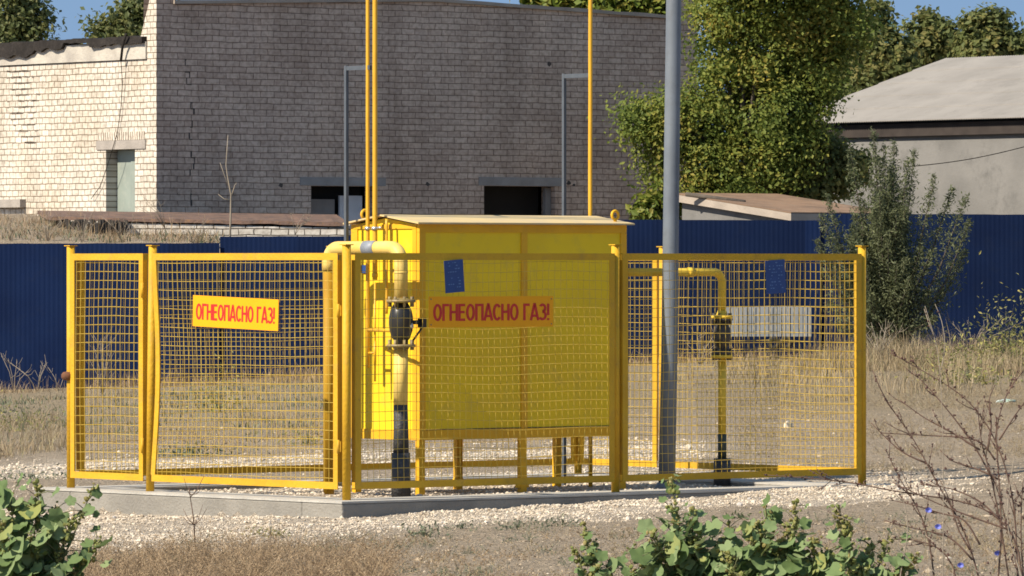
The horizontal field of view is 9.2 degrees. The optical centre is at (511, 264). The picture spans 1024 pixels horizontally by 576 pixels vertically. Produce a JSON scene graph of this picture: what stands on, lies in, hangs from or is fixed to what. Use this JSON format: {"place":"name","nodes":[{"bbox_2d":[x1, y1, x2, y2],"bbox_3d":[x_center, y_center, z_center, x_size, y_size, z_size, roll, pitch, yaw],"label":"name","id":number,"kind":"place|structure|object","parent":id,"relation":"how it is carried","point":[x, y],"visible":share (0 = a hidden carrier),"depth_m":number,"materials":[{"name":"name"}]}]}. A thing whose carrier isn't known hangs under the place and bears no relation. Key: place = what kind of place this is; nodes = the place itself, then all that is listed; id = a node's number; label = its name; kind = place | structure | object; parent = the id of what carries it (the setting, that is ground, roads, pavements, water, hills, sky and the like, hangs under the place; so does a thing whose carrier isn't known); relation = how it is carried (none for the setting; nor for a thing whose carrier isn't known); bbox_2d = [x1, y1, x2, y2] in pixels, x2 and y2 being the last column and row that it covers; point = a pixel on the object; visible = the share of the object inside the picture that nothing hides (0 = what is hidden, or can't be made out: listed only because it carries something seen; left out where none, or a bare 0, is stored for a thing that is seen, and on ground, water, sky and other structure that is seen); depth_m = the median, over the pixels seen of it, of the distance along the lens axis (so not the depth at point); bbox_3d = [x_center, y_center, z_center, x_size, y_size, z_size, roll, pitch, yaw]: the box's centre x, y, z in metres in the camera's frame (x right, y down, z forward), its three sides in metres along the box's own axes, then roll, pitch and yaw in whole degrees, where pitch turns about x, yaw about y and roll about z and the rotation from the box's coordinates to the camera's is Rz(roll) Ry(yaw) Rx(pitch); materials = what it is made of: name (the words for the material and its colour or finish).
{"place":"outdoors","nodes":[
{"label":"outdoors","id":0,"kind":"place"},
{"bbox_2d":[0,404,93,459],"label":"dry grass","id":1,"kind":"structure","parent":0,"point":[28,444],"depth_m":65.31,"materials":[{"name":"plant"}]},
{"bbox_2d":[0,214,204,243],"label":"earth bank","id":2,"kind":"structure","parent":0,"point":[58,238],"depth_m":97.81,"materials":[{"name":"plant"}]},
{"bbox_2d":[0,215,20,239],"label":"dry weed","id":3,"kind":"object","parent":2,"relation":"on","point":[9,227],"visible":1,"depth_m":96.99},
{"bbox_2d":[35,210,62,240],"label":"dry weed","id":4,"kind":"object","parent":2,"relation":"on","point":[47,236],"visible":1,"depth_m":96.99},
{"bbox_2d":[75,212,95,241],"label":"dry weed","id":5,"kind":"object","parent":2,"relation":"on","point":[84,229],"visible":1,"depth_m":97.00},
{"bbox_2d":[0,215,223,242],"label":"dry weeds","id":6,"kind":"object","parent":2,"relation":"on","point":[19,234],"visible":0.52,"depth_m":97.95,"materials":[{"name":"plant"}]},
{"bbox_2d":[0,195,233,242],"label":"dry weeds","id":7,"kind":"object","parent":2,"relation":"on","point":[169,235],"visible":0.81,"depth_m":98.40,"materials":[{"name":"plant"}]},
{"bbox_2d":[100,214,139,241],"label":"dry weed","id":8,"kind":"object","parent":2,"relation":"on","point":[124,229],"visible":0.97,"depth_m":96.99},
{"bbox_2d":[135,193,164,226],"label":"dry weed","id":9,"kind":"object","parent":2,"relation":"on","point":[155,211],"visible":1,"depth_m":99.61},
{"bbox_2d":[171,220,214,242],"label":"dry weed","id":10,"kind":"object","parent":2,"relation":"on","point":[198,233],"visible":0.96,"depth_m":97.21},
{"bbox_2d":[218,137,236,236],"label":"sapling","id":11,"kind":"object","parent":2,"relation":"on","point":[231,194],"visible":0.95,"depth_m":98.19,"materials":[{"name":"plant"}]},
{"bbox_2d":[0,381,322,443],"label":"dry grass","id":12,"kind":"structure","parent":0,"point":[168,399],"depth_m":78.01,"materials":[{"name":"plant"}]},
{"bbox_2d":[0,437,717,484],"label":"gravel","id":13,"kind":"structure","parent":0,"point":[54,467],"depth_m":57.40,"materials":[{"name":"gravel"}]},
{"bbox_2d":[180,482,742,497],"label":"gravel","id":14,"kind":"structure","parent":0,"point":[359,495],"depth_m":47.88,"materials":[{"name":"stone"}]},
{"bbox_2d":[0,350,1023,575],"bbox_3d":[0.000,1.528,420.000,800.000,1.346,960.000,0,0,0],"label":"ground","id":15,"kind":"structure","parent":0,"point":[877,507],"depth_m":54.20,"materials":[{"name":"soil"}]},
{"bbox_2d":[1,355,30,391],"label":"dry weed","id":16,"kind":"object","parent":15,"relation":"on","point":[15,372],"visible":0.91,"depth_m":93.99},
{"bbox_2d":[3,354,46,389],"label":"dry weed","id":17,"kind":"object","parent":15,"relation":"on","point":[32,372],"visible":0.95,"depth_m":94.28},
{"bbox_2d":[0,389,66,431],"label":"weed tuft","id":18,"kind":"object","parent":15,"relation":"on","point":[24,418],"visible":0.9,"depth_m":70.00,"materials":[{"name":"plant"}]},
{"bbox_2d":[0,0,66,42],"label":"tree","id":19,"kind":"object","parent":15,"relation":"on","point":[24,20],"visible":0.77,"depth_m":149.67,"materials":[{"name":"green plant"}]},
{"bbox_2d":[45,361,66,390],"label":"dry weed","id":20,"kind":"object","parent":15,"relation":"on","point":[54,377],"visible":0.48,"depth_m":93.00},
{"bbox_2d":[0,463,111,480],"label":"weed tuft","id":21,"kind":"object","parent":15,"relation":"on","point":[30,476],"visible":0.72,"depth_m":54.95,"materials":[{"name":"plant"}]},
{"bbox_2d":[0,472,112,575],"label":"mallow plant","id":22,"kind":"object","parent":15,"relation":"on","point":[42,553],"visible":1,"depth_m":33.11,"materials":[{"name":"green plant"}]},
{"bbox_2d":[86,330,118,393],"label":"dry weed","id":23,"kind":"object","parent":15,"relation":"on","point":[103,363],"visible":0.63,"depth_m":89.98,"materials":[{"name":"plant"}]},
{"bbox_2d":[75,0,143,43],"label":"tree","id":24,"kind":"object","parent":15,"relation":"on","point":[128,19],"visible":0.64,"depth_m":149.79,"materials":[{"name":"green plant"}]},
{"bbox_2d":[0,243,219,389],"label":"sheet fence","id":25,"kind":"object","parent":15,"relation":"on","point":[33,307],"visible":0.48,"depth_m":95.97,"materials":[{"name":"metal"}]},
{"bbox_2d":[115,435,269,456],"bbox_3d":[-3.005,1.710,59.955,1.492,0.224,1.116,0,0,0],"label":"weed tuft","id":26,"kind":"object","parent":15,"relation":"on","point":[191,451],"visible":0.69,"depth_m":59.96,"materials":[{"name":"plant"}]},
{"bbox_2d":[37,211,350,242],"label":"building","id":27,"kind":"structure","parent":15,"relation":"on","point":[251,224],"depth_m":100.03,"materials":[{"name":"brown brick"}]},
{"bbox_2d":[183,476,205,545],"bbox_3d":[-2.008,1.580,40.204,0.187,0.497,0.121,0,0,-35],"label":"dry weed","id":28,"kind":"object","parent":15,"relation":"on","point":[193,524],"visible":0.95,"depth_m":40.19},
{"bbox_2d":[178,351,259,412],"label":"weed tuft","id":29,"kind":"object","parent":15,"relation":"on","point":[220,404],"visible":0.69,"depth_m":75.00,"materials":[{"name":"plant"}]},
{"bbox_2d":[60,516,443,575],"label":"dry weed mat","id":30,"kind":"object","parent":15,"relation":"on","point":[257,561],"visible":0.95,"depth_m":36.61,"materials":[{"name":"plant"}]},
{"bbox_2d":[1,408,504,457],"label":"dry weed mat","id":31,"kind":"object","parent":15,"relation":"on","point":[278,417],"visible":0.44,"depth_m":65.74,"materials":[{"name":"plant"}]},
{"bbox_2d":[242,517,290,537],"bbox_3d":[-1.642,1.719,41.683,0.416,0.138,0.317,0,0,0],"label":"weed tuft","id":32,"kind":"object","parent":15,"relation":"on","point":[279,533],"visible":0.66,"depth_m":41.69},
{"bbox_2d":[220,236,350,379],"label":"sheet fence","id":33,"kind":"object","parent":15,"relation":"on","point":[284,278],"visible":0.24,"depth_m":96.06,"materials":[{"name":"metal"}]},
{"bbox_2d":[290,212,312,234],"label":"dry weed","id":34,"kind":"object","parent":15,"relation":"on","point":[299,221],"visible":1,"depth_m":99.01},
{"bbox_2d":[264,419,351,444],"bbox_3d":[-1.971,1.616,61.968,0.838,0.293,0.649,0,0,-14],"label":"weed tuft","id":35,"kind":"object","parent":15,"relation":"on","point":[304,437],"visible":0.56,"depth_m":62.00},
{"bbox_2d":[310,539,376,551],"bbox_3d":[-1.119,1.739,39.630,0.691,0.089,0.491,0,0,0],"label":"weed tuft","id":36,"kind":"object","parent":15,"relation":"on","point":[344,545],"visible":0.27,"depth_m":39.54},
{"bbox_2d":[0,0,696,221],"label":"brick building","id":37,"kind":"structure","parent":15,"relation":"on","point":[168,101],"depth_m":106.66,"materials":[{"name":"brick"}]},
{"bbox_2d":[118,150,134,211],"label":"door","id":38,"kind":"structure","parent":37,"relation":"in","point":[126,158],"depth_m":105.08,"materials":[{"name":"metal"}]},
{"bbox_2d":[311,186,361,220],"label":"window","id":39,"kind":"structure","parent":37,"relation":"in","point":[324,199],"depth_m":106.58,"materials":[{"name":"glass"}]},
{"bbox_2d":[484,186,550,215],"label":"window","id":40,"kind":"structure","parent":37,"relation":"in","point":[498,200],"depth_m":108.95,"materials":[{"name":"glass"}]},
{"bbox_2d":[344,65,371,240],"bbox_3d":[-1.141,0.110,47.224,0.025,3.180,0.302,0,0,-40],"label":"support mast","id":41,"kind":"object","parent":15,"relation":"on","point":[346,150],"visible":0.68,"depth_m":47.32,"materials":[{"name":"metal"}]},
{"bbox_2d":[371,0,381,380],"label":"vent pipe","id":42,"kind":"object","parent":41,"relation":"attached to","point":[374,228],"visible":0.91,"depth_m":47.05,"materials":[{"name":"metal"}]},
{"bbox_2d":[322,241,426,496],"bbox_3d":[-1.046,0.771,46.821,0.262,1.898,1.007,0,0,-40],"label":"gas pipe","id":43,"kind":"object","parent":15,"relation":"on","point":[401,299],"visible":0.8,"depth_m":46.48,"materials":[{"name":"metal"}]},
{"bbox_2d":[365,0,389,367],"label":"vent pipe","id":44,"kind":"object","parent":43,"relation":"attached to","point":[368,229],"visible":0.95,"depth_m":47.12,"materials":[{"name":"metal"}]},
{"bbox_2d":[392,518,449,536],"bbox_3d":[-0.595,1.720,41.678,0.381,0.138,0.335,0,0,0],"label":"weed tuft","id":45,"kind":"object","parent":15,"relation":"on","point":[423,531],"visible":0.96,"depth_m":41.69,"materials":[{"name":"plant"}]},
{"bbox_2d":[33,472,890,518],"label":"concrete plinth","id":46,"kind":"structure","parent":15,"relation":"on","point":[168,499],"depth_m":46.16,"materials":[{"name":"concrete"}]},
{"bbox_2d":[61,245,159,490],"bbox_3d":[-2.981,0.782,47.130,0.111,1.858,1.105,0,0,-40],"label":"fence","id":47,"kind":"object","parent":46,"relation":"on","point":[146,365],"visible":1,"depth_m":46.99,"materials":[{"name":"metal"}]},
{"bbox_2d":[151,253,341,488],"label":"gate","id":48,"kind":"structure","parent":47,"relation":"attached to","point":[337,364],"depth_m":45.81,"materials":[{"name":"metal"}]},
{"bbox_2d":[193,295,278,330],"bbox_3d":[-1.994,0.345,45.918,0.009,0.253,1.016,0,0,-40],"label":"warning sign","id":49,"kind":"object","parent":48,"relation":"attached to","point":[237,313],"visible":1,"depth_m":45.91,"materials":[{"name":"metal"}]},
{"bbox_2d":[76,246,575,475],"bbox_3d":[-1.380,0.781,49.130,4.875,1.857,0.072,0,0,-40],"label":"fence","id":50,"kind":"object","parent":46,"relation":"on","point":[80,434],"visible":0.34,"depth_m":48.28,"materials":[{"name":"metal"}]},
{"bbox_2d":[339,244,865,499],"bbox_3d":[0.739,0.779,46.600,5.052,1.862,0.072,0,0,-40],"label":"fence","id":51,"kind":"object","parent":46,"relation":"on","point":[618,299],"visible":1,"depth_m":46.55,"materials":[{"name":"metal"}]},
{"bbox_2d":[444,259,464,292],"bbox_3d":[-0.413,0.080,45.579,0.192,0.244,0.005,0,0,-40],"label":"plaque","id":52,"kind":"object","parent":51,"relation":"attached to","point":[454,275],"visible":1,"depth_m":45.58,"materials":[{"name":"metal"}]},
{"bbox_2d":[429,296,552,327],"bbox_3d":[-0.147,0.335,45.801,1.165,0.221,0.009,0,0,-40],"label":"warning sign","id":53,"kind":"object","parent":51,"relation":"attached to","point":[490,311],"visible":1,"depth_m":45.80,"materials":[{"name":"metal"}]},
{"bbox_2d":[765,259,785,293],"bbox_3d":[1.967,0.088,47.575,0.210,0.260,0.005,0,0,-40],"label":"plaque","id":54,"kind":"object","parent":51,"relation":"attached to","point":[775,276],"visible":1,"depth_m":47.57,"materials":[{"name":"metal"}]},
{"bbox_2d":[574,246,855,473],"bbox_3d":[1.573,0.781,49.480,0.072,1.857,3.332,0,0,-40],"label":"fence","id":55,"kind":"object","parent":46,"relation":"on","point":[580,459],"visible":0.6,"depth_m":49.30,"materials":[{"name":"metal"}]},
{"bbox_2d":[446,518,477,528],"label":"weed tuft","id":56,"kind":"object","parent":15,"relation":"on","point":[461,525],"visible":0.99,"depth_m":42.40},
{"bbox_2d":[343,209,634,494],"bbox_3d":[-0.166,0.640,47.851,2.110,2.120,0.890,0,0,-40],"label":"gas cabinet","id":57,"kind":"object","parent":15,"relation":"on","point":[492,234],"visible":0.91,"depth_m":47.44,"materials":[{"name":"metal"}]},
{"bbox_2d":[385,219,387,313],"bbox_3d":[-0.925,0.010,47.044,0.038,0.701,0.040,0,0,-40],"label":"vent pipe","id":58,"kind":"object","parent":57,"relation":"attached to","point":[386,239],"visible":0.74,"depth_m":47.04,"materials":[{"name":"metal"}]},
{"bbox_2d":[450,516,564,530],"bbox_3d":[-0.013,1.701,42.003,0.752,0.107,0.540,0,0,13],"label":"weed tuft","id":59,"kind":"object","parent":15,"relation":"on","point":[512,527],"visible":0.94,"depth_m":42.00,"materials":[{"name":"plant"}]},
{"bbox_2d":[12,397,1023,575],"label":"soil clods","id":60,"kind":"object","parent":15,"relation":"on","point":[928,570],"visible":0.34,"depth_m":42.04,"materials":[{"name":"soil"}]},
{"bbox_2d":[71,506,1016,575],"bbox_3d":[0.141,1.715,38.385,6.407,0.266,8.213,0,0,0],"label":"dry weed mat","id":61,"kind":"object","parent":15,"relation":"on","point":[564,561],"visible":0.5,"depth_m":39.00,"materials":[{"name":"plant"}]},
{"bbox_2d":[509,0,593,7],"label":"tree","id":62,"kind":"object","parent":15,"relation":"on","point":[561,3],"visible":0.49,"depth_m":134.56,"materials":[{"name":"green plant"}]},
{"bbox_2d":[542,511,582,526],"bbox_3d":[0.295,1.687,42.173,0.342,0.111,0.259,0,0,-23],"label":"weed tuft","id":63,"kind":"object","parent":15,"relation":"on","point":[546,521],"visible":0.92,"depth_m":42.18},
{"bbox_2d":[562,73,587,485],"bbox_3d":[0.492,0.115,48.855,0.025,3.170,0.312,0,0,-40],"label":"support mast","id":64,"kind":"object","parent":15,"relation":"on","point":[580,75],"visible":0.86,"depth_m":48.95,"materials":[{"name":"metal"}]},
{"bbox_2d":[588,0,592,486],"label":"vent pipe","id":65,"kind":"object","parent":15,"relation":"on","point":[590,91],"visible":0.55,"depth_m":48.72,"materials":[{"name":"metal"}]},
{"bbox_2d":[568,521,627,575],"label":"mallow plant","id":66,"kind":"object","parent":15,"relation":"on","point":[593,557],"visible":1,"depth_m":33.58,"materials":[{"name":"green plant"}]},
{"bbox_2d":[573,0,665,14],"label":"tree","id":67,"kind":"object","parent":15,"relation":"on","point":[652,6],"visible":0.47,"depth_m":133.60,"materials":[{"name":"green plant"}]},
{"bbox_2d":[625,177,691,219],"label":"tree","id":68,"kind":"object","parent":15,"relation":"on","point":[648,204],"visible":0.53,"depth_m":104.86,"materials":[{"name":"green plant"}]},
{"bbox_2d":[655,0,680,488],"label":"lightning pole","id":69,"kind":"object","parent":15,"relation":"on","point":[671,137],"visible":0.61,"depth_m":48.30,"materials":[{"name":"metal"}]},
{"bbox_2d":[628,267,732,485],"bbox_3d":[1.243,0.869,48.644,1.148,1.702,0.183,0,0,-40],"label":"gas pipe","id":70,"kind":"object","parent":15,"relation":"on","point":[717,337],"visible":0.79,"depth_m":48.92,"materials":[{"name":"metal"}]},
{"bbox_2d":[617,474,748,575],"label":"mallow plant","id":71,"kind":"object","parent":15,"relation":"on","point":[687,552],"visible":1,"depth_m":33.42,"materials":[{"name":"green plant"}]},
{"bbox_2d":[684,327,713,363],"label":"dry weed","id":72,"kind":"object","parent":15,"relation":"on","point":[704,348],"visible":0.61,"depth_m":92.00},
{"bbox_2d":[620,220,819,361],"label":"sheet fence","id":73,"kind":"object","parent":15,"relation":"on","point":[747,236],"visible":0.3,"depth_m":96.19,"materials":[{"name":"metal"}]},
{"bbox_2d":[586,0,889,196],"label":"tree","id":74,"kind":"object","parent":15,"relation":"on","point":[752,128],"visible":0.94,"depth_m":105.31,"materials":[{"name":"green plant"}]},
{"bbox_2d":[726,510,751,518],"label":"weed tuft","id":75,"kind":"object","parent":15,"relation":"on","point":[749,514],"visible":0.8,"depth_m":42.99,"materials":[{"name":"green plant"}]},
{"bbox_2d":[726,306,811,336],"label":"metal panel","id":76,"kind":"object","parent":15,"relation":"on","point":[755,319],"visible":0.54,"depth_m":95.18,"materials":[{"name":"metal"}]},
{"bbox_2d":[767,336,778,349],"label":"tyre","id":77,"kind":"object","parent":15,"relation":"on","point":[776,340],"visible":0.77,"depth_m":94.72,"materials":[{"name":"black rubber"}]},
{"bbox_2d":[679,192,869,219],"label":"garage","id":78,"kind":"structure","parent":15,"relation":"on","point":[725,206],"depth_m":102.28,"materials":[{"name":"beige concrete"}]},
{"bbox_2d":[710,493,847,575],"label":"mallow plant","id":79,"kind":"object","parent":15,"relation":"on","point":[762,553],"visible":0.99,"depth_m":33.23,"materials":[{"name":"green plant"}]},
{"bbox_2d":[780,336,792,349],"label":"tyre","id":80,"kind":"object","parent":15,"relation":"on","point":[791,342],"visible":0.61,"depth_m":94.72,"materials":[{"name":"black rubber"}]},
{"bbox_2d":[784,421,792,427],"bbox_3d":[2.682,1.570,62.002,0.073,0.118,0.149,0,0,19],"label":"stone","id":81,"kind":"object","parent":15,"relation":"on","point":[787,425],"visible":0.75,"depth_m":61.95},
{"bbox_2d":[758,121,886,203],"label":"tree","id":82,"kind":"object","parent":15,"relation":"on","point":[838,184],"visible":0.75,"depth_m":105.90,"materials":[{"name":"green plant"}]},
{"bbox_2d":[825,502,923,575],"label":"mallow plant","id":83,"kind":"object","parent":15,"relation":"on","point":[861,564],"visible":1,"depth_m":32.96,"materials":[{"name":"green plant"}]},
{"bbox_2d":[823,0,929,100],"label":"tree","id":84,"kind":"object","parent":15,"relation":"on","point":[893,58],"visible":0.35,"depth_m":149.54,"materials":[{"name":"green plant"}]},
{"bbox_2d":[731,385,1023,472],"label":"dry weed mat","id":85,"kind":"object","parent":15,"relation":"on","point":[885,425],"visible":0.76,"depth_m":60.07,"materials":[{"name":"beige plant"}]},
{"bbox_2d":[866,320,907,360],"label":"dry weed","id":86,"kind":"object","parent":15,"relation":"on","point":[883,344],"visible":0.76,"depth_m":87.99,"materials":[{"name":"plant"}]},
{"bbox_2d":[764,370,1022,575],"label":"chicory plant","id":87,"kind":"object","parent":15,"relation":"on","point":[948,499],"visible":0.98,"depth_m":33.19,"materials":[{"name":"plant"}]},
{"bbox_2d":[813,126,973,350],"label":"bush","id":88,"kind":"object","parent":15,"relation":"on","point":[892,290],"visible":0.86,"depth_m":91.77,"materials":[{"name":"green plant"}]},
{"bbox_2d":[820,440,1021,575],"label":"chicory plant","id":89,"kind":"object","parent":15,"relation":"on","point":[1007,522],"visible":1,"depth_m":32.87,"materials":[{"name":"plant"}]},
{"bbox_2d":[820,213,1023,352],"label":"sheet fence","id":90,"kind":"object","parent":15,"relation":"on","point":[997,241],"visible":0.36,"depth_m":96.26,"materials":[{"name":"metal"}]},
{"bbox_2d":[821,55,1023,214],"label":"warehouse","id":91,"kind":"structure","parent":15,"relation":"on","point":[948,110],"depth_m":114.45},
{"bbox_2d":[907,147,1022,166],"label":"overhead cable","id":92,"kind":"object","parent":91,"relation":"attached to","point":[968,159],"visible":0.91,"depth_m":108.50,"materials":[{"name":"rubber"}]},
{"bbox_2d":[899,4,961,68],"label":"tree","id":93,"kind":"object","parent":15,"relation":"on","point":[932,31],"visible":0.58,"depth_m":151.70,"materials":[{"name":"green plant"}]},
{"bbox_2d":[924,305,946,575],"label":"chicory plant","id":94,"kind":"object","parent":15,"relation":"on","point":[928,321],"visible":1,"depth_m":32.64,"materials":[{"name":"plant"}]},
{"bbox_2d":[899,315,1004,368],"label":"weed tuft","id":95,"kind":"object","parent":15,"relation":"on","point":[942,350],"visible":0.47,"depth_m":83.96,"materials":[{"name":"plant"}]},
{"bbox_2d":[881,349,1023,575],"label":"chicory plant","id":96,"kind":"object","parent":15,"relation":"on","point":[1000,494],"visible":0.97,"depth_m":33.47,"materials":[{"name":"plant"}]},
{"bbox_2d":[895,351,1023,384],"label":"weed tuft","id":97,"kind":"object","parent":15,"relation":"on","point":[976,371],"visible":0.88,"depth_m":75.94,"materials":[{"name":"plant"}]},
{"bbox_2d":[925,251,1023,365],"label":"weed tuft","id":98,"kind":"object","parent":15,"relation":"on","point":[1012,333],"visible":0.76,"depth_m":83.96,"materials":[{"name":"plant"}]},
{"bbox_2d":[931,307,1023,351],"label":"dry weed","id":99,"kind":"object","parent":15,"relation":"on","point":[960,331],"visible":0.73,"depth_m":91.97,"materials":[{"name":"plant"}]},
{"bbox_2d":[946,2,1023,57],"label":"tree","id":100,"kind":"object","parent":15,"relation":"on","point":[988,31],"visible":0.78,"depth_m":147.71,"materials":[{"name":"green plant"}]},
{"bbox_2d":[972,304,1021,347],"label":"dry weed","id":101,"kind":"object","parent":15,"relation":"on","point":[1005,325],"visible":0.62,"depth_m":92.98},
{"bbox_2d":[0,448,1023,560],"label":"gravel","id":102,"kind":"structure","parent":0,"point":[352,522],"depth_m":44.94,"materials":[{"name":"gravel"}]},
{"bbox_2d":[0,334,1023,393],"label":"dry grass","id":103,"kind":"structure","parent":0,"point":[123,383],"depth_m":93.47,"materials":[{"name":"plant"}]},
{"bbox_2d":[1,347,1022,429],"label":"dry grass","id":104,"kind":"structure","parent":0,"point":[683,375],"depth_m":83.71,"materials":[{"name":"plant"}]},
{"bbox_2d":[2,0,1023,167],"label":"sky","id":105,"kind":"structure","parent":0,"point":[70,9],"materials":[{"name":"blue"}]},
{"bbox_2d":[65,511,1023,575],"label":"dry grass","id":106,"kind":"structure","parent":0,"point":[702,537],"depth_m":37.78,"materials":[{"name":"plant"}]},
{"bbox_2d":[717,333,1023,405],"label":"dry grass","id":107,"kind":"structure","parent":0,"point":[805,374],"depth_m":80.78,"materials":[{"name":"plant"}]},
{"bbox_2d":[798,322,970,372],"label":"dry grass","id":108,"kind":"structure","parent":0,"point":[887,356],"depth_m":86.40,"materials":[{"name":"plant"}]}
]}

